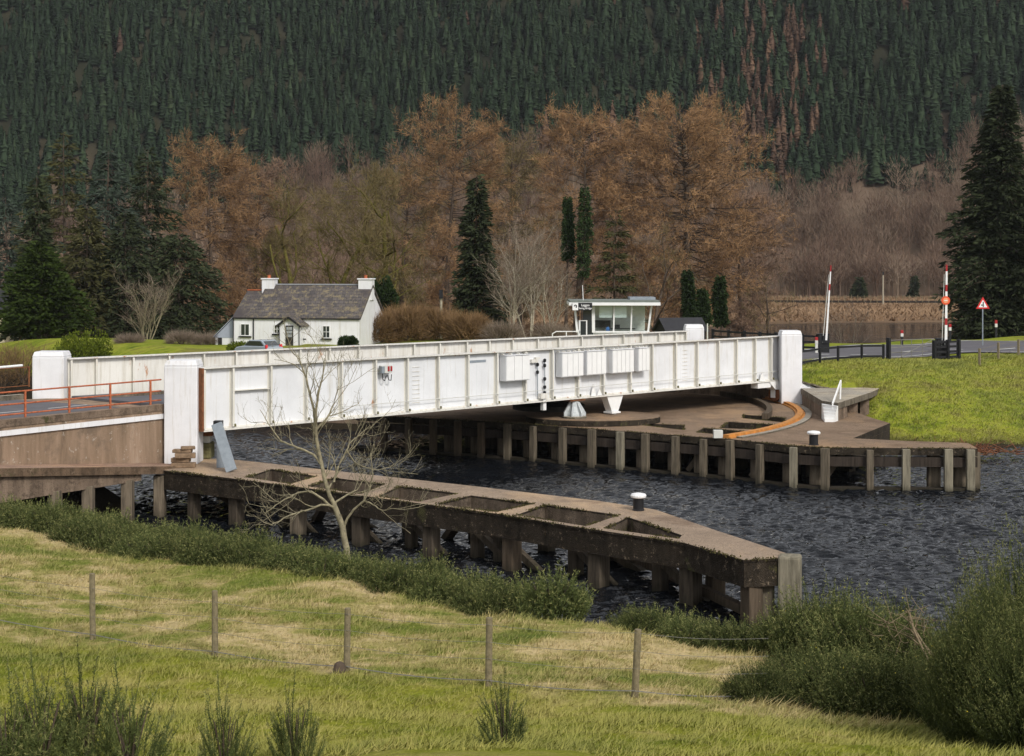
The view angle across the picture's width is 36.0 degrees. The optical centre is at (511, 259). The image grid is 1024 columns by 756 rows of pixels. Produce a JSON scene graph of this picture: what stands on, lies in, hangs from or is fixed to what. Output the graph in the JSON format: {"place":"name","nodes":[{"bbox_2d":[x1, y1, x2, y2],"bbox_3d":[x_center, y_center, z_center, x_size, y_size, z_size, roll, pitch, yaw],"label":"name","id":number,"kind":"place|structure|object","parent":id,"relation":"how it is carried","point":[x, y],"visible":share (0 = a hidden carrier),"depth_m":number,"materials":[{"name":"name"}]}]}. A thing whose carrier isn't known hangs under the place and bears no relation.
{"place":"outdoors","nodes":[
{"label":"outdoors","id":0,"kind":"place"},
{"bbox_2d":[0,400,117,418],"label":"approach road","id":1,"kind":"structure","parent":0,"point":[19,408],"depth_m":64.13,"materials":[{"name":"grey asphalt"}]},
{"bbox_2d":[0,0,1023,755],"bbox_3d":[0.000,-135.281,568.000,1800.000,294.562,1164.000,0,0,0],"label":"ground","id":2,"kind":"structure","parent":0,"point":[106,498],"depth_m":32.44,"materials":[{"name":"green plant"}]},
{"bbox_2d":[0,197,25,339],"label":"spruce tree","id":3,"kind":"object","parent":2,"relation":"on","point":[14,219],"visible":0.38,"depth_m":184.71,"materials":[{"name":"green plant"}]},
{"bbox_2d":[0,335,54,384],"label":"twiggy bush","id":4,"kind":"object","parent":2,"relation":"on","point":[18,362],"visible":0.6,"depth_m":115.48,"materials":[{"name":"brown plant"}]},
{"bbox_2d":[0,657,57,755],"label":"gorse bush","id":5,"kind":"object","parent":2,"relation":"on","point":[17,748],"visible":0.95,"depth_m":15.21,"materials":[{"name":"green plant"}]},
{"bbox_2d":[0,174,65,341],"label":"spruce tree","id":6,"kind":"object","parent":2,"relation":"on","point":[45,233],"visible":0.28,"depth_m":149.43,"materials":[{"name":"green plant"}]},
{"bbox_2d":[15,493,70,532],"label":"gorse bush","id":7,"kind":"object","parent":2,"relation":"on","point":[26,517],"visible":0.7,"depth_m":43.00,"materials":[{"name":"green plant"}]},
{"bbox_2d":[1,646,97,755],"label":"gorse bush","id":8,"kind":"object","parent":2,"relation":"on","point":[59,733],"visible":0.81,"depth_m":15.47,"materials":[{"name":"green plant"}]},
{"bbox_2d":[7,132,92,296],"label":"larch tree","id":9,"kind":"object","parent":2,"relation":"on","point":[70,196],"visible":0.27,"depth_m":171.52,"materials":[{"name":"green plant"}]},
{"bbox_2d":[0,240,101,339],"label":"cypress tree","id":10,"kind":"object","parent":2,"relation":"on","point":[34,287],"visible":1,"depth_m":130.74,"materials":[{"name":"green plant"}]},
{"bbox_2d":[53,327,112,357],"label":"round bush","id":11,"kind":"object","parent":2,"relation":"on","point":[93,348],"visible":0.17,"depth_m":107.53,"materials":[{"name":"green plant"}]},
{"bbox_2d":[30,205,142,339],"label":"spruce tree","id":12,"kind":"object","parent":2,"relation":"on","point":[74,264],"visible":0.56,"depth_m":144.10,"materials":[{"name":"green plant"}]},
{"bbox_2d":[0,394,174,522],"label":"bridge abutment","id":13,"kind":"object","parent":2,"relation":"on","point":[87,453],"visible":0.59,"depth_m":59.57,"materials":[{"name":"brown concrete"}]},
{"bbox_2d":[32,350,70,398],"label":"gate pillar","id":14,"kind":"structure","parent":13,"relation":"on","point":[49,368],"depth_m":68.90,"materials":[{"name":"white paint"}]},
{"bbox_2d":[0,379,161,416],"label":"metal railing","id":15,"kind":"object","parent":13,"relation":"on","point":[69,399],"visible":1,"depth_m":59.98,"materials":[{"name":"red metal"}]},
{"bbox_2d":[39,634,138,755],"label":"gorse bush","id":16,"kind":"object","parent":2,"relation":"on","point":[95,719],"visible":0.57,"depth_m":16.16,"materials":[{"name":"green plant"}]},
{"bbox_2d":[79,516,138,552],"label":"gorse bush","id":17,"kind":"object","parent":2,"relation":"on","point":[96,540],"visible":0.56,"depth_m":40.68,"materials":[{"name":"green plant"}]},
{"bbox_2d":[56,149,175,336],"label":"fir tree","id":18,"kind":"object","parent":2,"relation":"on","point":[99,197],"visible":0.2,"depth_m":159.63,"materials":[{"name":"green plant"}]},
{"bbox_2d":[63,211,194,339],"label":"spruce tree","id":19,"kind":"object","parent":2,"relation":"on","point":[132,273],"visible":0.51,"depth_m":144.97,"materials":[{"name":"green plant"}]},
{"bbox_2d":[79,655,186,755],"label":"gorse bush","id":20,"kind":"object","parent":2,"relation":"on","point":[130,747],"visible":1,"depth_m":15.35,"materials":[{"name":"green plant"}]},
{"bbox_2d":[92,147,193,330],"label":"spruce tree","id":21,"kind":"object","parent":2,"relation":"on","point":[156,210],"visible":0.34,"depth_m":165.40,"materials":[{"name":"green plant"}]},
{"bbox_2d":[110,264,185,338],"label":"birch tree","id":22,"kind":"object","parent":2,"relation":"on","point":[158,304],"visible":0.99,"depth_m":127.97,"materials":[{"name":"grey plant"}]},
{"bbox_2d":[125,530,177,560],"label":"gorse bush","id":23,"kind":"object","parent":2,"relation":"on","point":[156,547],"visible":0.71,"depth_m":39.17,"materials":[{"name":"green plant"}]},
{"bbox_2d":[118,232,237,339],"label":"yew tree","id":24,"kind":"object","parent":2,"relation":"on","point":[188,311],"visible":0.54,"depth_m":148.94,"materials":[{"name":"green plant"}]},
{"bbox_2d":[172,523,236,565],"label":"gorse bush","id":25,"kind":"object","parent":2,"relation":"on","point":[187,559],"visible":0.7,"depth_m":38.19,"materials":[{"name":"green plant"}]},
{"bbox_2d":[140,125,288,334],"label":"beech tree","id":26,"kind":"object","parent":2,"relation":"on","point":[229,162],"visible":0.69,"depth_m":173.66,"materials":[{"name":"brown plant"}]},
{"bbox_2d":[196,527,257,566],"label":"gorse bush","id":27,"kind":"object","parent":2,"relation":"on","point":[216,559],"visible":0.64,"depth_m":37.77,"materials":[{"name":"green plant"}]},
{"bbox_2d":[197,671,258,755],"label":"gorse bush","id":28,"kind":"object","parent":2,"relation":"on","point":[231,746],"visible":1,"depth_m":14.99,"materials":[{"name":"green plant"}]},
{"bbox_2d":[217,531,279,568],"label":"gorse bush","id":29,"kind":"object","parent":2,"relation":"on","point":[253,552],"visible":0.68,"depth_m":37.48,"materials":[{"name":"green plant"}]},
{"bbox_2d":[193,155,332,312],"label":"beech tree","id":30,"kind":"object","parent":2,"relation":"on","point":[271,173],"visible":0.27,"depth_m":188.89,"materials":[{"name":"brown plant"}]},
{"bbox_2d":[251,535,322,570],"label":"gorse bush","id":31,"kind":"object","parent":2,"relation":"on","point":[271,560],"visible":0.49,"depth_m":36.90,"materials":[{"name":"green plant"}]},
{"bbox_2d":[241,171,336,283],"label":"oak tree","id":32,"kind":"object","parent":2,"relation":"on","point":[280,239],"visible":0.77,"depth_m":179.99,"materials":[{"name":"brown plant"}]},
{"bbox_2d":[265,667,327,755],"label":"gorse bush","id":33,"kind":"object","parent":2,"relation":"on","point":[298,738],"visible":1,"depth_m":15.75,"materials":[{"name":"green plant"}]},
{"bbox_2d":[214,275,383,345],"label":"cottage","id":34,"kind":"structure","parent":2,"relation":"on","point":[334,312],"depth_m":114.76,"materials":[{"name":"white paint"}]},
{"bbox_2d":[286,544,354,579],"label":"gorse bush","id":35,"kind":"object","parent":2,"relation":"on","point":[311,567],"visible":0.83,"depth_m":36.04,"materials":[{"name":"green plant"}]},
{"bbox_2d":[238,304,442,558],"bbox_3d":[-4.451,5.214,40.063,5.114,8.401,3.318,0,0,-13],"label":"bare sapling","id":36,"kind":"object","parent":2,"relation":"on","point":[339,518],"visible":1,"depth_m":40.00,"materials":[{"name":"grey plant"}]},
{"bbox_2d":[278,157,433,305],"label":"oak tree","id":37,"kind":"object","parent":2,"relation":"on","point":[336,249],"visible":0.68,"depth_m":161.16,"materials":[{"name":"brown plant"}]},
{"bbox_2d":[292,150,444,306],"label":"oak tree","id":38,"kind":"object","parent":2,"relation":"on","point":[366,247],"visible":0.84,"depth_m":160.33,"materials":[{"name":"brown plant"}]},
{"bbox_2d":[0,573,767,697],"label":"wire fence","id":39,"kind":"object","parent":2,"relation":"on","point":[637,651],"visible":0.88,"depth_m":26.95,"materials":[{"name":"brown wood"}]},
{"bbox_2d":[371,308,405,343],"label":"leafless bush","id":40,"kind":"object","parent":2,"relation":"on","point":[383,321],"visible":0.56,"depth_m":116.69,"materials":[{"name":"brown plant"}]},
{"bbox_2d":[360,552,431,593],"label":"gorse bush","id":41,"kind":"object","parent":2,"relation":"on","point":[400,574],"visible":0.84,"depth_m":34.46,"materials":[{"name":"green plant"}]},
{"bbox_2d":[357,152,456,324],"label":"larch tree","id":42,"kind":"object","parent":2,"relation":"on","point":[423,213],"visible":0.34,"depth_m":204.28,"materials":[{"name":"brown plant"}]},
{"bbox_2d":[379,299,437,342],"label":"leafless bush","id":43,"kind":"object","parent":2,"relation":"on","point":[409,315],"visible":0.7,"depth_m":117.93,"materials":[{"name":"brown plant"}]},
{"bbox_2d":[401,558,464,603],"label":"gorse bush","id":44,"kind":"object","parent":2,"relation":"on","point":[421,592],"visible":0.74,"depth_m":33.91,"materials":[{"name":"green plant"}]},
{"bbox_2d":[404,302,466,339],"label":"leafless bush","id":45,"kind":"object","parent":2,"relation":"on","point":[437,317],"visible":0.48,"depth_m":118.68,"materials":[{"name":"brown plant"}]},
{"bbox_2d":[381,86,520,338],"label":"larch tree","id":46,"kind":"object","parent":2,"relation":"on","point":[438,197],"visible":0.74,"depth_m":180.89,"materials":[{"name":"brown plant"}]},
{"bbox_2d":[436,307,495,340],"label":"leafless bush","id":47,"kind":"object","parent":2,"relation":"on","point":[471,324],"visible":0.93,"depth_m":116.99,"materials":[{"name":"brown plant"}]},
{"bbox_2d":[446,174,511,338],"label":"spruce tree","id":48,"kind":"object","parent":2,"relation":"on","point":[472,293],"visible":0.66,"depth_m":137.29,"materials":[{"name":"green plant"}]},
{"bbox_2d":[452,576,518,616],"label":"gorse bush","id":49,"kind":"object","parent":2,"relation":"on","point":[495,604],"visible":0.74,"depth_m":32.65,"materials":[{"name":"green plant"}]},
{"bbox_2d":[24,294,958,339],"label":"marsh reeds","id":50,"kind":"object","parent":2,"relation":"on","point":[923,309],"visible":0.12,"depth_m":288.36,"materials":[{"name":"beige plant"}]},
{"bbox_2d":[472,665,528,744],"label":"gorse bush","id":51,"kind":"object","parent":2,"relation":"on","point":[505,727],"visible":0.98,"depth_m":17.47,"materials":[{"name":"green plant"}]},
{"bbox_2d":[477,318,529,339],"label":"twiggy bush","id":52,"kind":"object","parent":2,"relation":"on","point":[494,332],"visible":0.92,"depth_m":115.50,"materials":[{"name":"brown plant"}]},
{"bbox_2d":[450,119,564,326],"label":"larch tree","id":53,"kind":"object","parent":2,"relation":"on","point":[518,160],"visible":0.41,"depth_m":204.18,"materials":[{"name":"brown plant"}]},
{"bbox_2d":[0,0,1023,251],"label":"conifer forest","id":54,"kind":"object","parent":2,"relation":"on","point":[852,46],"visible":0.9,"depth_m":513.08,"materials":[{"name":"green plant"}]},
{"bbox_2d":[0,109,1023,322],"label":"bare woodland","id":55,"kind":"object","parent":2,"relation":"on","point":[819,268],"visible":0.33,"depth_m":440.05,"materials":[{"name":"brown plant"}]},
{"bbox_2d":[479,230,561,337],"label":"birch tree","id":56,"kind":"object","parent":2,"relation":"on","point":[515,292],"visible":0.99,"depth_m":124.32,"materials":[{"name":"grey plant"}]},
{"bbox_2d":[474,207,568,337],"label":"birch tree","id":57,"kind":"object","parent":2,"relation":"on","point":[539,239],"visible":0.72,"depth_m":128.53,"materials":[{"name":"grey plant"}]},
{"bbox_2d":[504,232,583,332],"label":"birch tree","id":58,"kind":"object","parent":2,"relation":"on","point":[558,310],"visible":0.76,"depth_m":129.26,"materials":[{"name":"grey plant"}]},
{"bbox_2d":[320,384,769,423],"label":"abutment wall","id":59,"kind":"structure","parent":2,"relation":"on","point":[748,390],"depth_m":93.66,"materials":[{"name":"brown concrete"}]},
{"bbox_2d":[500,559,597,621],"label":"gorse bush","id":60,"kind":"object","parent":2,"relation":"on","point":[550,600],"visible":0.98,"depth_m":32.30,"materials":[{"name":"green plant"}]},
{"bbox_2d":[114,0,999,204],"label":"larch wood","id":61,"kind":"object","parent":2,"relation":"on","point":[795,37],"visible":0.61,"depth_m":501.51,"materials":[{"name":"brown plant"}]},
{"bbox_2d":[560,196,575,335],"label":"ivy clad tree","id":62,"kind":"object","parent":2,"relation":"on","point":[567,232],"visible":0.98,"depth_m":151.65,"materials":[{"name":"green plant"}]},
{"bbox_2d":[518,93,649,334],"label":"larch tree","id":63,"kind":"object","parent":2,"relation":"on","point":[568,131],"visible":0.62,"depth_m":178.83,"materials":[{"name":"brown plant"}]},
{"bbox_2d":[574,184,593,319],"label":"ivy clad tree","id":64,"kind":"object","parent":2,"relation":"on","point":[583,257],"visible":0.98,"depth_m":149.70,"materials":[{"name":"green plant"}]},
{"bbox_2d":[552,285,659,335],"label":"control cabin","id":65,"kind":"object","parent":2,"relation":"on","point":[607,316],"visible":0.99,"depth_m":103.08,"materials":[{"name":"white paint"}]},
{"bbox_2d":[583,209,651,327],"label":"pine tree","id":66,"kind":"object","parent":2,"relation":"on","point":[607,255],"visible":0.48,"depth_m":141.57,"materials":[{"name":"green plant"}]},
{"bbox_2d":[573,119,691,316],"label":"larch tree","id":67,"kind":"object","parent":2,"relation":"on","point":[614,228],"visible":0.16,"depth_m":199.58,"materials":[{"name":"brown plant"}]},
{"bbox_2d":[611,600,668,635],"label":"gorse bush","id":68,"kind":"object","parent":2,"relation":"on","point":[641,620],"visible":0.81,"depth_m":31.09,"materials":[{"name":"green plant"}]},
{"bbox_2d":[621,212,711,331],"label":"alder tree","id":69,"kind":"object","parent":2,"relation":"on","point":[656,316],"visible":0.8,"depth_m":151.15,"materials":[{"name":"brown plant"}]},
{"bbox_2d":[354,392,979,491],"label":"turntable platform","id":70,"kind":"structure","parent":2,"relation":"on","point":[674,430],"depth_m":76.32,"materials":[{"name":"concrete"}]},
{"bbox_2d":[67,331,779,431],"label":"swing bridge","id":71,"kind":"structure","parent":70,"relation":"on","point":[610,370],"depth_m":74.45,"materials":[{"name":"white paint"}]},
{"bbox_2d":[713,391,811,438],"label":"turning track","id":72,"kind":"structure","parent":70,"relation":"on","point":[803,414],"depth_m":80.68,"materials":[{"name":"metal"}]},
{"bbox_2d":[778,330,829,403],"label":"gate pillar","id":73,"kind":"structure","parent":70,"relation":"on","point":[791,383],"depth_m":89.00,"materials":[{"name":"white paint"}]},
{"bbox_2d":[801,380,878,421],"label":"raised landing","id":74,"kind":"object","parent":70,"relation":"on","point":[832,404],"visible":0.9,"depth_m":84.20,"materials":[{"name":"concrete"}]},
{"bbox_2d":[652,317,708,338],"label":"black shed","id":75,"kind":"structure","parent":2,"relation":"on","point":[669,324],"depth_m":117.15,"materials":[{"name":"wood"}]},
{"bbox_2d":[652,608,717,647],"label":"gorse bush","id":76,"kind":"object","parent":2,"relation":"on","point":[676,630],"visible":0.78,"depth_m":30.35,"materials":[{"name":"green plant"}]},
{"bbox_2d":[576,87,799,324],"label":"larch tree","id":77,"kind":"object","parent":2,"relation":"on","point":[699,132],"visible":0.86,"depth_m":174.54,"materials":[{"name":"brown plant"}]},
{"bbox_2d":[679,269,697,317],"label":"ivy clad tree","id":78,"kind":"object","parent":2,"relation":"on","point":[688,298],"visible":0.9,"depth_m":134.60,"materials":[{"name":"green plant"}]},
{"bbox_2d":[687,614,751,653],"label":"gorse bush","id":79,"kind":"object","parent":2,"relation":"on","point":[726,639],"visible":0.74,"depth_m":30.05,"materials":[{"name":"green plant"}]},
{"bbox_2d":[709,274,730,335],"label":"ivy clad tree","id":80,"kind":"object","parent":2,"relation":"on","point":[720,294],"visible":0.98,"depth_m":138.59,"materials":[{"name":"green plant"}]},
{"bbox_2d":[691,180,794,336],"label":"larch tree","id":81,"kind":"object","parent":2,"relation":"on","point":[744,324],"visible":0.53,"depth_m":189.05,"materials":[{"name":"brown plant"}]},
{"bbox_2d":[716,649,805,705],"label":"gorse bush","id":82,"kind":"object","parent":2,"relation":"on","point":[744,684],"visible":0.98,"depth_m":24.81,"materials":[{"name":"green plant"}]},
{"bbox_2d":[739,267,796,335],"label":"alder tree","id":83,"kind":"object","parent":2,"relation":"on","point":[767,326],"visible":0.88,"depth_m":158.59,"materials":[{"name":"brown plant"}]},
{"bbox_2d":[735,587,823,657],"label":"gorse bush","id":84,"kind":"object","parent":2,"relation":"on","point":[757,644],"visible":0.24,"depth_m":29.34,"materials":[{"name":"green plant"}]},
{"bbox_2d":[752,633,827,679],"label":"gorse bush","id":85,"kind":"object","parent":2,"relation":"on","point":[787,660],"visible":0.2,"depth_m":26.62,"materials":[{"name":"green plant"}]},
{"bbox_2d":[761,569,890,659],"bbox_3d":[5.696,6.559,28.625,2.442,1.929,2.569,0,0,30],"label":"gorse bush","id":86,"kind":"object","parent":2,"relation":"on","point":[789,629],"visible":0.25,"depth_m":28.52,"materials":[{"name":"green plant"}]},
{"bbox_2d":[775,633,883,714],"bbox_3d":[5.157,6.630,25.181,2.056,1.322,2.164,0,0,44],"label":"gorse bush","id":87,"kind":"object","parent":2,"relation":"on","point":[802,684],"visible":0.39,"depth_m":25.07,"materials":[{"name":"green plant"}]},
{"bbox_2d":[788,578,927,665],"bbox_3d":[6.005,6.475,27.617,2.447,1.817,2.511,0,0,-7],"label":"gorse bush","id":88,"kind":"object","parent":2,"relation":"on","point":[847,629],"visible":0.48,"depth_m":27.33,"materials":[{"name":"green plant"}]},
{"bbox_2d":[806,632,923,721],"bbox_3d":[5.645,6.514,24.380,2.190,1.454,2.247,0,0,1],"label":"gorse bush","id":89,"kind":"object","parent":2,"relation":"on","point":[851,704],"visible":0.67,"depth_m":24.07,"materials":[{"name":"green plant"}]},
{"bbox_2d":[826,583,948,645],"bbox_3d":[6.741,6.704,28.426,2.570,1.837,2.705,0,0,10],"label":"gorse bush","id":90,"kind":"object","parent":2,"relation":"on","point":[906,606],"visible":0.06,"depth_m":28.49,"materials":[{"name":"green plant"}]},
{"bbox_2d":[839,603,956,668],"bbox_3d":[6.652,6.596,26.560,2.379,1.545,2.318,0,0,-33],"label":"gorse bush","id":91,"kind":"object","parent":2,"relation":"on","point":[879,642],"visible":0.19,"depth_m":26.54,"materials":[{"name":"green plant"}]},
{"bbox_2d":[869,588,949,658],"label":"dead branch","id":92,"kind":"object","parent":91,"relation":"on","point":[915,633],"visible":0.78,"depth_m":26.19,"materials":[{"name":"brown wood"}]},
{"bbox_2d":[851,633,946,722],"bbox_3d":[6.279,6.482,24.220,2.313,1.561,2.434,0,0,-13],"label":"gorse bush","id":93,"kind":"object","parent":2,"relation":"on","point":[902,701],"visible":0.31,"depth_m":23.93,"materials":[{"name":"green plant"}]},
{"bbox_2d":[802,352,1023,444],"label":"bank grass","id":94,"kind":"structure","parent":2,"relation":"on","point":[963,360],"depth_m":90.41,"materials":[{"name":"green plant"}]},
{"bbox_2d":[899,616,964,736],"bbox_3d":[6.579,5.862,22.552,1.993,2.052,2.111,0,0,31],"label":"gorse bush","id":95,"kind":"object","parent":2,"relation":"on","point":[923,711],"visible":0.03,"depth_m":22.53,"materials":[{"name":"green plant"}]},
{"bbox_2d":[908,543,1023,748],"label":"gorse bush","id":96,"kind":"object","parent":2,"relation":"on","point":[943,707],"visible":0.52,"depth_m":20.16,"materials":[{"name":"green plant"}]},
{"bbox_2d":[912,497,1023,681],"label":"gorse bush","id":97,"kind":"object","parent":2,"relation":"on","point":[1018,590],"visible":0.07,"depth_m":21.50,"materials":[{"name":"green plant"}]},
{"bbox_2d":[930,84,1023,339],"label":"fir tree","id":98,"kind":"object","parent":2,"relation":"on","point":[990,263],"visible":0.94,"depth_m":134.51,"materials":[{"name":"green plant"}]},
{"bbox_2d":[938,595,1023,752],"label":"gorse bush","id":99,"kind":"object","parent":2,"relation":"on","point":[996,720],"visible":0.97,"depth_m":19.11,"materials":[{"name":"green plant"}]},
{"bbox_2d":[21,322,1023,639],"bbox_3d":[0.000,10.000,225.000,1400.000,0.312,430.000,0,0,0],"label":"water","id":100,"kind":"structure","parent":0,"point":[899,542],"depth_m":62.30,"materials":[{"name":"black liquid"}]},
{"bbox_2d":[164,459,801,625],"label":"guide pier","id":101,"kind":"structure","parent":100,"relation":"in","point":[594,536],"depth_m":51.27,"materials":[{"name":"wood"}]},
{"bbox_2d":[164,359,202,463],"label":"gate pillar","id":102,"kind":"structure","parent":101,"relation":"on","point":[181,402],"depth_m":63.00,"materials":[{"name":"white paint"}]},
{"bbox_2d":[211,420,236,471],"bbox_3d":[-11.263,7.239,61.157,0.738,1.939,1.688,0,0,-27],"label":"steel prop","id":103,"kind":"object","parent":101,"relation":"on","point":[225,459],"visible":1,"depth_m":60.91,"materials":[{"name":"grey paint"}]},
{"bbox_2d":[802,340,1023,363],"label":"road","id":104,"kind":"structure","parent":0,"point":[970,346],"depth_m":106.78,"materials":[{"name":"grey asphalt"}]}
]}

